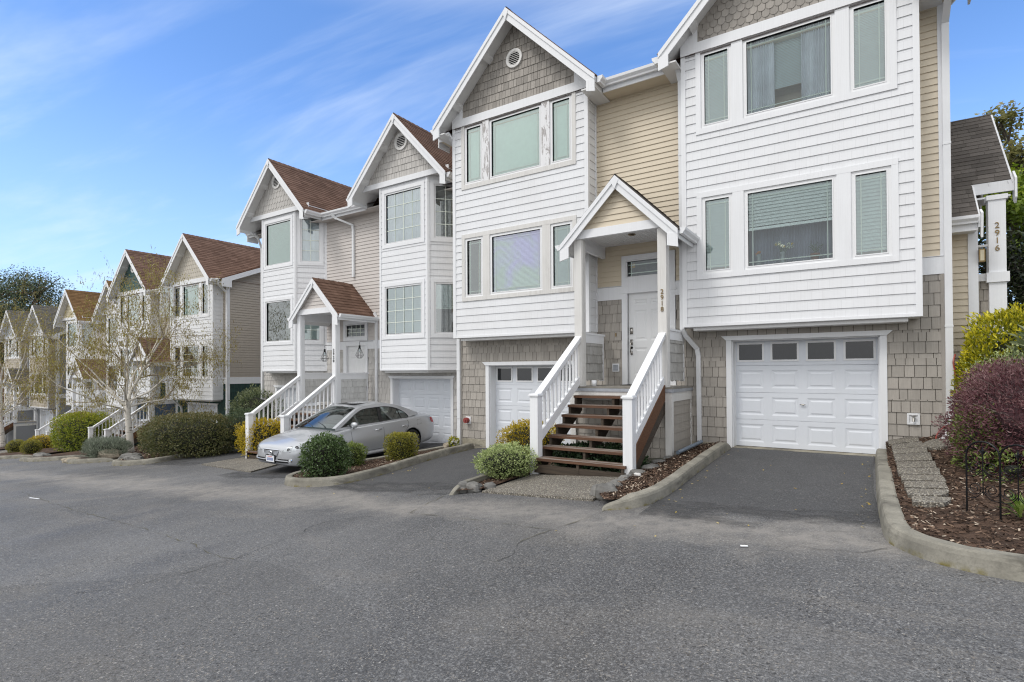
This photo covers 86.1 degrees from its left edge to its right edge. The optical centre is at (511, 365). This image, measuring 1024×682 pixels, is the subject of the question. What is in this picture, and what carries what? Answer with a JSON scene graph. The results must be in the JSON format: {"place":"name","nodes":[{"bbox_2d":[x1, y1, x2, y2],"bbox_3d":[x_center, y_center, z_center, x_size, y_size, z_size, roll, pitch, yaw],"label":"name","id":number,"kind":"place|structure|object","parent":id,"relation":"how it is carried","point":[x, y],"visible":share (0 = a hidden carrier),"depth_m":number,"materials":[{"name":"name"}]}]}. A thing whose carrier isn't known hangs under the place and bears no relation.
{"place":"outdoors","nodes":[
{"label":"outdoors","id":0,"kind":"place"},
{"bbox_2d":[0,446,73,455],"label":"mulch bed","id":1,"kind":"object","parent":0,"point":[48,450],"visible":0.25,"depth_m":27.09,"materials":[{"name":"brown soil"}]},
{"bbox_2d":[5,439,24,452],"bbox_3d":[-25.639,4.150,28.325,0.906,0.744,0.903,-1,-1,33],"label":"box ball","id":2,"kind":"object","parent":1,"relation":"on","point":[14,445],"visible":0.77,"depth_m":28.13,"materials":[{"name":"green plant"}]},
{"bbox_2d":[19,439,42,453],"bbox_3d":[-22.850,3.852,26.028,0.911,0.772,0.920,-1,-1,33],"label":"box ball","id":3,"kind":"object","parent":1,"relation":"on","point":[29,447],"visible":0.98,"depth_m":25.87,"materials":[{"name":"green plant"}]},
{"bbox_2d":[29,434,56,447],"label":"golden bush","id":4,"kind":"object","parent":1,"relation":"on","point":[45,440],"visible":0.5,"depth_m":30.09,"materials":[{"name":"yellow plant"}]},
{"bbox_2d":[48,410,115,451],"bbox_3d":[-20.570,3.111,26.307,3.249,1.989,1.977,0,-1,17],"label":"privet hedge","id":5,"kind":"object","parent":1,"relation":"on","point":[73,434],"visible":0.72,"depth_m":25.73,"materials":[{"name":"green plant"}]},
{"bbox_2d":[31,445,143,457],"bbox_3d":[-18.335,3.758,24.086,4.077,0.366,4.113,-1,-1,33],"label":"mulch bed","id":6,"kind":"object","parent":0,"point":[76,452],"visible":0.28,"depth_m":23.72,"materials":[{"name":"brown soil"}]},
{"bbox_2d":[121,443,230,459],"bbox_3d":[-13.340,3.286,21.094,6.920,0.525,4.859,-1,-1,33],"label":"mulch bed","id":7,"kind":"object","parent":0,"point":[143,454],"visible":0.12,"depth_m":20.13,"materials":[{"name":"brown soil"}]},
{"bbox_2d":[79,435,133,457],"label":"lavender","id":8,"kind":"object","parent":7,"relation":"on","point":[93,447],"visible":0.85,"depth_m":20.08,"materials":[{"name":"green plant"}]},
{"bbox_2d":[0,247,241,452],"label":"birch tree","id":9,"kind":"object","parent":7,"relation":"on","point":[127,403],"visible":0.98,"depth_m":21.66,"materials":[{"name":"beige plant"}]},
{"bbox_2d":[135,410,238,458],"bbox_3d":[-11.150,2.328,19.037,3.507,1.595,2.623,0,-1,8],"label":"bush","id":10,"kind":"object","parent":7,"relation":"on","point":[198,433],"visible":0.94,"depth_m":18.30,"materials":[{"name":"green plant"}]},
{"bbox_2d":[225,383,283,423],"bbox_3d":[-10.009,1.895,21.611,3.472,2.514,2.071,-1,-1,33],"label":"rhododendron","id":11,"kind":"object","parent":7,"relation":"on","point":[254,402],"visible":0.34,"depth_m":21.15,"materials":[{"name":"green plant"}]},
{"bbox_2d":[152,450,244,464],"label":"driveway","id":12,"kind":"structure","parent":0,"point":[217,457],"depth_m":17.61,"materials":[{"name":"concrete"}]},
{"bbox_2d":[220,406,266,450],"bbox_3d":[-9.413,2.209,19.390,1.950,1.571,1.849,-1,-1,33],"label":"conifer shrub","id":13,"kind":"object","parent":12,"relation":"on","point":[240,418],"visible":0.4,"depth_m":18.98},
{"bbox_2d":[201,457,277,472],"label":"entry path","id":14,"kind":"structure","parent":0,"point":[243,464],"depth_m":14.82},
{"bbox_2d":[232,417,291,456],"bbox_3d":[-7.659,2.162,16.932,2.073,1.243,1.635,-1,-1,33],"label":"golden bush","id":15,"kind":"object","parent":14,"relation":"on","point":[262,431],"visible":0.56,"depth_m":16.47,"materials":[{"name":"yellow plant"}]},
{"bbox_2d":[226,443,450,477],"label":"driveway","id":16,"kind":"structure","parent":0,"point":[282,471],"depth_m":13.31,"materials":[{"name":"asphalt"}]},
{"bbox_2d":[256,401,433,465],"bbox_3d":[-4.260,1.732,14.689,2.042,1.533,4.878,-1,-1,33],"label":"parked car","id":17,"kind":"object","parent":16,"relation":"on","point":[371,425],"visible":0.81,"depth_m":13.97,"materials":[{"name":"silver metal"}]},
{"bbox_2d":[293,448,442,477],"bbox_3d":[-2.608,2.175,12.955,1.750,0.241,5.546,-1,-1,33],"label":"mulch bed","id":18,"kind":"object","parent":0,"point":[371,464],"visible":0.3,"depth_m":12.07,"materials":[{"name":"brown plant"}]},
{"bbox_2d":[297,431,354,477],"bbox_3d":[-3.704,1.784,10.947,1.035,0.943,1.063,-1,-1,33],"label":"round shrub","id":19,"kind":"object","parent":18,"relation":"on","point":[326,454],"visible":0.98,"depth_m":10.71,"materials":[{"name":"green plant"}]},
{"bbox_2d":[344,441,368,465],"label":"shrub","id":20,"kind":"object","parent":18,"relation":"on","point":[358,452],"visible":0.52,"depth_m":12.25,"materials":[{"name":"green plant"}]},
{"bbox_2d":[382,431,419,460],"bbox_3d":[-2.595,1.885,12.853,0.718,0.695,0.764,-1,-1,33],"label":"clipped box","id":21,"kind":"object","parent":18,"relation":"on","point":[400,445],"visible":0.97,"depth_m":12.69,"materials":[{"name":"green plant"}]},
{"bbox_2d":[340,448,496,493],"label":"driveway","id":22,"kind":"structure","parent":0,"point":[451,471],"depth_m":10.74,"materials":[{"name":"asphalt"}]},
{"bbox_2d":[495,418,564,453],"bbox_3d":[0.415,1.570,11.912,1.578,0.886,1.409,-1,-1,33],"label":"golden bush","id":23,"kind":"object","parent":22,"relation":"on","point":[521,434],"visible":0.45,"depth_m":11.63,"materials":[{"name":"yellow plant"}]},
{"bbox_2d":[459,462,554,489],"bbox_3d":[0.541,1.923,10.428,0.558,0.180,4.753,-1,-1,32],"label":"mulch bed","id":24,"kind":"object","parent":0,"point":[496,481],"visible":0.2,"depth_m":9.17,"materials":[{"name":"brown soil"}]},
{"bbox_2d":[466,481,482,492],"bbox_3d":[-0.610,1.934,8.651,0.266,0.202,0.202,-1,-1,33],"label":"rock","id":25,"kind":"object","parent":24,"relation":"on","point":[475,486],"visible":0.82,"depth_m":8.58,"materials":[{"name":"stone"}]},
{"bbox_2d":[470,440,539,479],"bbox_3d":[-0.150,1.620,9.553,1.129,0.600,1.356,-1,-1,33],"label":"pale bush","id":26,"kind":"object","parent":24,"relation":"on","point":[510,459],"visible":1,"depth_m":9.28,"materials":[{"name":"green plant"}]},
{"bbox_2d":[0,445,1023,681],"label":"street","id":27,"kind":"structure","parent":0,"point":[597,594],"depth_m":4.64,"materials":[{"name":"asphalt"}]},
{"bbox_2d":[19,455,87,461],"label":"kerb","id":28,"kind":"structure","parent":27,"relation":"on","point":[35,459],"depth_m":22.04,"materials":[{"name":"concrete"}]},
{"bbox_2d":[67,457,114,463],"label":"kerb","id":29,"kind":"structure","parent":27,"relation":"on","point":[86,460],"depth_m":19.52,"materials":[{"name":"concrete"}]},
{"bbox_2d":[112,445,238,465],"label":"kerb","id":30,"kind":"structure","parent":27,"relation":"on","point":[118,462],"depth_m":17.63,"materials":[{"name":"concrete"}]},
{"bbox_2d":[0,560,397,681],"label":"asphalt patch","id":31,"kind":"object","parent":27,"relation":"on","point":[240,621],"visible":1,"depth_m":4.09,"materials":[{"name":"asphalt"}]},
{"bbox_2d":[284,443,473,486],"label":"kerb","id":32,"kind":"structure","parent":27,"relation":"on","point":[291,480],"depth_m":11.15,"materials":[{"name":"concrete"}]},
{"bbox_2d":[449,456,564,494],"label":"kerb","id":33,"kind":"structure","parent":27,"relation":"on","point":[456,488],"depth_m":9.02,"materials":[{"name":"concrete"}]},
{"bbox_2d":[582,465,620,472],"bbox_3d":[1.467,1.738,9.065,0.765,0.252,0.291,-1,-1,33],"label":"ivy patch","id":34,"kind":"object","parent":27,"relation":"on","point":[602,469],"visible":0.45,"depth_m":9.01,"materials":[{"name":"green plant"}]},
{"bbox_2d":[602,442,730,509],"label":"kerb","id":35,"kind":"structure","parent":27,"relation":"on","point":[674,481],"depth_m":7.50,"materials":[{"name":"concrete"}]},
{"bbox_2d":[875,448,1023,581],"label":"kerb","id":36,"kind":"structure","parent":27,"relation":"on","point":[899,532],"depth_m":4.35,"materials":[{"name":"concrete"}]},
{"bbox_2d":[0,0,1023,308],"label":"sky","id":37,"kind":"structure","parent":0,"point":[137,125],"materials":[{"name":"blue"}]},
{"bbox_2d":[482,469,617,501],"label":"entry path","id":38,"kind":"structure","parent":0,"point":[554,486],"depth_m":8.42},
{"bbox_2d":[551,440,650,468],"bbox_3d":[1.558,1.647,9.913,2.090,0.569,1.446,-1,-1,33],"label":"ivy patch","id":39,"kind":"object","parent":38,"relation":"on","point":[594,456],"visible":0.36,"depth_m":9.67,"materials":[{"name":"green plant"}]},
{"bbox_2d":[600,441,718,498],"bbox_3d":[2.582,1.605,8.987,0.764,0.239,5.018,-1,-1,33],"label":"mulch bed","id":40,"kind":"object","parent":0,"point":[649,477],"visible":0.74,"depth_m":8.34,"materials":[{"name":"brown wood"}]},
{"bbox_2d":[596,483,617,500],"bbox_3d":[1.275,1.723,7.417,0.303,0.285,0.236,0,-1,3],"label":"rock","id":41,"kind":"object","parent":40,"relation":"on","point":[605,487],"visible":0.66,"depth_m":7.33,"materials":[{"name":"stone"}]},
{"bbox_2d":[641,447,880,523],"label":"driveway","id":42,"kind":"structure","parent":0,"point":[759,481],"depth_m":7.32,"materials":[{"name":"asphalt"}]},
{"bbox_2d":[885,434,1023,553],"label":"mulch bed","id":43,"kind":"object","parent":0,"point":[979,523],"visible":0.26,"depth_m":5.15,"materials":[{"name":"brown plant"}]},
{"bbox_2d":[888,436,918,445],"bbox_3d":[6.506,1.263,9.110,0.408,0.174,0.514,-1,-1,33],"label":"paver","id":44,"kind":"object","parent":43,"relation":"on","point":[903,440],"visible":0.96,"depth_m":9.09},
{"bbox_2d":[891,441,923,448],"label":"paver","id":45,"kind":"object","parent":43,"relation":"on","point":[909,445],"visible":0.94,"depth_m":8.63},
{"bbox_2d":[892,446,927,455],"bbox_3d":[5.966,1.291,8.207,0.424,0.148,0.456,-1,-1,33],"label":"paver","id":46,"kind":"object","parent":43,"relation":"on","point":[911,450],"visible":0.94,"depth_m":8.19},
{"bbox_2d":[894,452,932,463],"bbox_3d":[5.666,1.310,7.739,0.430,0.141,0.568,-1,-1,33],"label":"paver","id":47,"kind":"object","parent":43,"relation":"on","point":[925,456],"visible":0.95,"depth_m":7.70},
{"bbox_2d":[896,461,935,467],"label":"paver","id":48,"kind":"object","parent":43,"relation":"on","point":[917,464],"visible":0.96,"depth_m":7.26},
{"bbox_2d":[897,468,939,476],"bbox_3d":[5.126,1.352,6.901,0.442,0.114,0.402,-1,-1,33],"label":"paver","id":49,"kind":"object","parent":43,"relation":"on","point":[924,471],"visible":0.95,"depth_m":6.88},
{"bbox_2d":[901,474,945,483],"bbox_3d":[4.899,1.362,6.539,0.417,0.097,0.374,-1,-1,33],"label":"paver","id":50,"kind":"object","parent":43,"relation":"on","point":[913,477],"visible":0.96,"depth_m":6.50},
{"bbox_2d":[904,481,947,489],"bbox_3d":[4.667,1.370,6.193,0.387,0.095,0.368,-1,-1,33],"label":"paver","id":51,"kind":"object","parent":43,"relation":"on","point":[926,484],"visible":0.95,"depth_m":6.16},
{"bbox_2d":[906,488,948,497],"bbox_3d":[4.445,1.378,5.848,0.377,0.094,0.348,-1,-1,33],"label":"paver","id":52,"kind":"object","parent":43,"relation":"on","point":[927,492],"visible":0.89,"depth_m":5.83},
{"bbox_2d":[911,495,950,506],"bbox_3d":[4.240,1.379,5.528,0.330,0.090,0.308,-1,-1,33],"label":"paver","id":53,"kind":"object","parent":43,"relation":"on","point":[928,501],"visible":0.93,"depth_m":5.48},
{"bbox_2d":[923,439,953,449],"bbox_3d":[6.500,1.212,8.348,0.400,0.141,0.670,-1,-1,33],"label":"stepping stone","id":54,"kind":"object","parent":43,"relation":"on","point":[934,444],"visible":0.68,"depth_m":8.25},
{"bbox_2d":[943,401,1003,476],"bbox_3d":[5.932,0.909,6.991,0.629,0.940,1.425,-1,-1,33],"label":"green undershrub","id":55,"kind":"object","parent":43,"relation":"on","point":[970,438],"visible":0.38,"depth_m":6.77,"materials":[{"name":"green plant"}]},
{"bbox_2d":[931,355,1023,478],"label":"purple barberry","id":56,"kind":"object","parent":43,"relation":"on","point":[1005,394],"visible":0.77,"depth_m":6.60,"materials":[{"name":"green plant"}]},
{"bbox_2d":[949,301,1023,402],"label":"privet hedge","id":57,"kind":"object","parent":43,"relation":"on","point":[994,341],"visible":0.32,"depth_m":8.44,"materials":[{"name":"yellow plant"}]},
{"bbox_2d":[950,344,1023,419],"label":"variegated euonymus","id":58,"kind":"object","parent":43,"relation":"on","point":[1005,355],"visible":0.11,"depth_m":7.67,"materials":[{"name":"green plant"}]},
{"bbox_2d":[965,441,1023,519],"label":"border fence","id":59,"kind":"object","parent":43,"relation":"on","point":[983,452],"visible":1,"depth_m":4.91,"materials":[{"name":"black metal"}]},
{"bbox_2d":[969,447,1023,485],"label":"green undershrub","id":60,"kind":"object","parent":43,"relation":"on","point":[1007,462],"visible":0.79,"depth_m":6.00,"materials":[{"name":"green plant"}]},
{"bbox_2d":[978,226,1023,328],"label":"dark tree","id":61,"kind":"object","parent":43,"relation":"on","point":[1017,274],"visible":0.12,"depth_m":11.37,"materials":[{"name":"green plant"}]},
{"bbox_2d":[995,491,1023,517],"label":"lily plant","id":62,"kind":"object","parent":43,"relation":"on","point":[1018,507],"visible":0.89,"depth_m":4.84,"materials":[{"name":"green plant"}]},
{"bbox_2d":[1002,324,1023,371],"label":"rhododendron","id":63,"kind":"object","parent":43,"relation":"on","point":[1019,342],"visible":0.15,"depth_m":7.66,"materials":[{"name":"green plant"}]},
{"bbox_3d":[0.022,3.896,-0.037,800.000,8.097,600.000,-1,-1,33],"label":"ground","id":64,"kind":"structure","parent":0,"visible":0},
{"bbox_2d":[0,305,71,443],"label":"townhouse","id":65,"kind":"structure","parent":64,"relation":"on","point":[23,429],"depth_m":41.80,"materials":[{"name":"beige wood"}]},
{"bbox_2d":[0,264,75,423],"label":"pine tree","id":66,"kind":"object","parent":64,"relation":"on","point":[6,289],"visible":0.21,"depth_m":51.52,"materials":[{"name":"green plant"}]},
{"bbox_2d":[35,280,122,445],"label":"townhouse","id":67,"kind":"structure","parent":64,"relation":"on","point":[73,299],"depth_m":35.38,"materials":[{"name":"wood"}]},
{"bbox_2d":[68,323,89,346],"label":"window","id":68,"kind":"structure","parent":67,"relation":"in","point":[70,326],"depth_m":36.12,"materials":[{"name":"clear glass"}]},
{"bbox_2d":[87,233,260,444],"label":"townhouse","id":69,"kind":"structure","parent":64,"relation":"on","point":[237,267],"depth_m":25.72,"materials":[{"name":"white"}]},
{"bbox_2d":[127,294,139,322],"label":"window","id":70,"kind":"structure","parent":69,"relation":"in","point":[128,296],"depth_m":28.80,"materials":[{"name":"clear glass"}]},
{"bbox_2d":[183,345,198,376],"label":"window","id":71,"kind":"structure","parent":69,"relation":"in","point":[189,348],"depth_m":26.03,"materials":[{"name":"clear glass"}]},
{"bbox_2d":[183,283,198,316],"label":"window","id":72,"kind":"structure","parent":69,"relation":"in","point":[191,295],"depth_m":25.68,"materials":[{"name":"clear glass"}]},
{"bbox_2d":[202,282,207,314],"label":"window","id":73,"kind":"structure","parent":69,"relation":"in","point":[205,307],"depth_m":25.01,"materials":[{"name":"clear glass"}]},
{"bbox_2d":[195,405,215,414],"bbox_3d":[-14.449,2.862,26.045,2.535,2.130,0.012,-1,-1,33],"label":"garage door","id":74,"kind":"structure","parent":69,"relation":"in","point":[197,406],"depth_m":26.17,"materials":[{"name":"silver metal"}]},
{"bbox_2d":[236,112,456,458],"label":"townhouse","id":75,"kind":"structure","parent":64,"relation":"on","point":[367,257],"depth_m":17.53,"materials":[{"name":"grey"}]},
{"bbox_2d":[266,219,290,266],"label":"window","id":76,"kind":"structure","parent":75,"relation":"in","point":[278,241],"depth_m":19.84,"materials":[{"name":"clear glass"}]},
{"bbox_2d":[282,305,285,339],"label":"window","id":77,"kind":"structure","parent":75,"relation":"in","point":[283,306],"depth_m":20.65,"materials":[{"name":"clear glass"}]},
{"bbox_2d":[266,299,307,342],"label":"window","id":78,"kind":"structure","parent":75,"relation":"in","point":[273,309],"depth_m":20.30,"materials":[{"name":"clear glass"}]},
{"bbox_2d":[286,388,314,428],"bbox_3d":[-7.843,1.848,20.537,2.500,2.130,0.012,-1,-1,33],"label":"garage door","id":79,"kind":"structure","parent":75,"relation":"in","point":[313,403],"depth_m":20.92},
{"bbox_2d":[301,218,320,262],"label":"window","id":80,"kind":"structure","parent":75,"relation":"in","point":[310,232],"depth_m":19.39,"materials":[{"name":"clear glass"}]},
{"bbox_2d":[305,325,320,340],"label":"window","id":81,"kind":"structure","parent":75,"relation":"in","point":[311,332],"depth_m":19.35,"materials":[{"name":"clear glass"}]},
{"bbox_2d":[346,324,364,337],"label":"transom window","id":82,"kind":"structure","parent":75,"relation":"in","point":[354,330],"depth_m":18.89,"materials":[{"name":"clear glass"}]},
{"bbox_2d":[348,346,364,372],"bbox_3d":[-5.258,0.325,18.616,0.900,2.000,0.010,-1,-1,33],"label":"entry door","id":83,"kind":"structure","parent":75,"relation":"in","point":[355,364],"depth_m":18.66,"materials":[{"name":"wood"}]},
{"bbox_2d":[385,283,437,335],"bbox_3d":[-3.038,-1.661,16.656,1.510,1.500,0.760,-1,-1,33],"label":"window","id":84,"kind":"structure","parent":75,"relation":"in","point":[403,303],"depth_m":16.42,"materials":[{"name":"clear glass"}]},
{"bbox_2d":[385,185,437,244],"bbox_3d":[-3.053,-4.476,16.683,1.510,1.570,0.760,-1,-1,33],"label":"window","id":85,"kind":"structure","parent":75,"relation":"in","point":[402,207],"depth_m":16.43,"materials":[{"name":"clear glass"}]},
{"bbox_2d":[399,379,450,442],"bbox_3d":[-2.673,1.428,17.159,2.500,2.130,0.012,-1,-1,33],"label":"garage door","id":86,"kind":"structure","parent":75,"relation":"in","point":[432,397],"depth_m":17.02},
{"bbox_2d":[434,282,452,333],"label":"window","id":87,"kind":"structure","parent":75,"relation":"in","point":[443,291],"depth_m":15.95,"materials":[{"name":"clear glass"}]},
{"bbox_2d":[434,184,452,238],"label":"window","id":88,"kind":"structure","parent":75,"relation":"in","point":[437,187],"depth_m":15.93,"materials":[{"name":"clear glass"}]},
{"bbox_2d":[430,0,1016,476],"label":"townhouse","id":89,"kind":"structure","parent":64,"relation":"on","point":[614,234],"depth_m":10.41,"materials":[{"name":"beige"}]},
{"bbox_2d":[465,122,481,184],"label":"window","id":90,"kind":"structure","parent":89,"relation":"in","point":[473,141],"depth_m":13.86,"materials":[{"name":"clear glass"}]},
{"bbox_2d":[465,236,482,297],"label":"window","id":91,"kind":"structure","parent":89,"relation":"in","point":[471,244],"depth_m":13.92,"materials":[{"name":"clear glass"}]},
{"bbox_2d":[489,104,541,178],"bbox_3d":[0.085,-5.340,13.136,1.500,1.490,0.070,-1,-1,33],"label":"window","id":92,"kind":"structure","parent":89,"relation":"in","point":[515,146],"depth_m":13.16,"materials":[{"name":"clear glass"}]},
{"bbox_2d":[490,226,541,294],"bbox_3d":[0.289,-2.489,13.398,1.500,1.497,0.760,-1,-1,33],"label":"window","id":93,"kind":"structure","parent":89,"relation":"in","point":[516,255],"depth_m":13.14,"materials":[{"name":"clear glass"}]},
{"bbox_2d":[496,365,571,444],"bbox_3d":[0.578,1.010,13.599,2.534,2.130,0.034,-1,-1,33],"label":"garage door","id":94,"kind":"structure","parent":89,"relation":"in","point":[514,384],"depth_m":13.87,"materials":[{"name":"white metal"}]},
{"bbox_2d":[550,94,571,164],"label":"window","id":95,"kind":"structure","parent":89,"relation":"in","point":[561,116],"depth_m":12.49,"materials":[{"name":"clear glass"}]},
{"bbox_2d":[551,221,572,288],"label":"window","id":96,"kind":"structure","parent":89,"relation":"in","point":[561,272],"depth_m":12.49,"materials":[{"name":"clear glass"}]},
{"bbox_2d":[629,292,657,383],"bbox_3d":[2.947,-0.593,11.792,0.920,1.985,0.141,-1,-1,33],"label":"entry door","id":97,"kind":"structure","parent":89,"relation":"in","point":[643,307],"depth_m":11.91,"materials":[{"name":"wood"}]},
{"bbox_2d":[626,255,669,277],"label":"transom window","id":98,"kind":"structure","parent":89,"relation":"in","point":[647,266],"depth_m":12.11,"materials":[{"name":"clear glass"}]},
{"bbox_2d":[700,44,731,127],"bbox_3d":[4.144,-5.383,10.895,0.570,1.490,0.760,-1,-1,33],"label":"window","id":99,"kind":"structure","parent":89,"relation":"in","point":[707,112],"depth_m":10.63,"materials":[{"name":"clear glass"}]},
{"bbox_2d":[702,193,732,273],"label":"window","id":100,"kind":"structure","parent":89,"relation":"in","point":[717,216],"depth_m":10.60,"materials":[{"name":"clear glass"}]},
{"bbox_2d":[775,241,793,262],"bbox_3d":[4.979,-2.077,10.017,0.326,0.428,0.216,-1,-1,33],"label":"flower vase","id":101,"kind":"object","parent":89,"relation":"on","point":[782,251],"visible":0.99,"depth_m":10.00,"materials":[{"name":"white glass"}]},
{"bbox_2d":[742,11,834,117],"bbox_3d":[5.178,-5.396,10.219,1.500,1.490,0.760,-1,-1,33],"label":"window","id":102,"kind":"structure","parent":89,"relation":"in","point":[816,75],"depth_m":9.98,"materials":[{"name":"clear glass"}]},
{"bbox_2d":[744,175,836,269],"bbox_3d":[5.194,-2.546,10.192,1.500,1.497,0.760,-1,-1,33],"label":"window","id":103,"kind":"structure","parent":89,"relation":"in","point":[799,213],"depth_m":9.99,"materials":[{"name":"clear glass"}]},
{"bbox_2d":[736,337,878,453],"bbox_3d":[5.500,0.518,10.364,2.535,2.130,0.067,-1,-1,33],"label":"garage door","id":104,"kind":"structure","parent":89,"relation":"in","point":[813,394],"depth_m":10.32,"materials":[{"name":"white metal"}]},
{"bbox_2d":[849,0,889,92],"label":"window","id":105,"kind":"structure","parent":89,"relation":"in","point":[863,7],"depth_m":9.27,"materials":[{"name":"clear glass"}]},
{"bbox_2d":[851,165,891,258],"bbox_3d":[6.236,-2.558,9.511,0.570,1.497,0.760,-1,-1,33],"label":"window","id":106,"kind":"structure","parent":89,"relation":"in","point":[871,189],"depth_m":9.24,"materials":[{"name":"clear glass"}]},
{"bbox_2d":[975,100,1023,224],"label":"broad tree","id":107,"kind":"object","parent":64,"relation":"on","point":[1003,122],"visible":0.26,"depth_m":16.32,"materials":[{"name":"green plant"}]},
{"bbox_2d":[978,162,1023,296],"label":"maple tree","id":108,"kind":"object","parent":64,"relation":"on","point":[1014,216],"visible":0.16,"depth_m":12.69,"materials":[{"name":"green plant"}]},
{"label":"mulch bed","id":109,"kind":"structure","parent":64,"relation":"on","visible":0},
{"bbox_2d":[97,448,121,458],"bbox_3d":[-14.676,3.292,20.014,0.918,0.562,0.597,0,-1,10],"label":"rock","id":110,"kind":"object","parent":109,"relation":"on","point":[112,455],"visible":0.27,"depth_m":19.82,"materials":[{"name":"stone"}]},
{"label":"mulch bed","id":111,"kind":"structure","parent":64,"relation":"on","visible":0},
{"bbox_2d":[0,275,65,446],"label":"birch tree","id":112,"kind":"object","parent":111,"relation":"on","point":[2,432],"visible":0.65,"depth_m":37.34,"materials":[{"name":"brown plant"}]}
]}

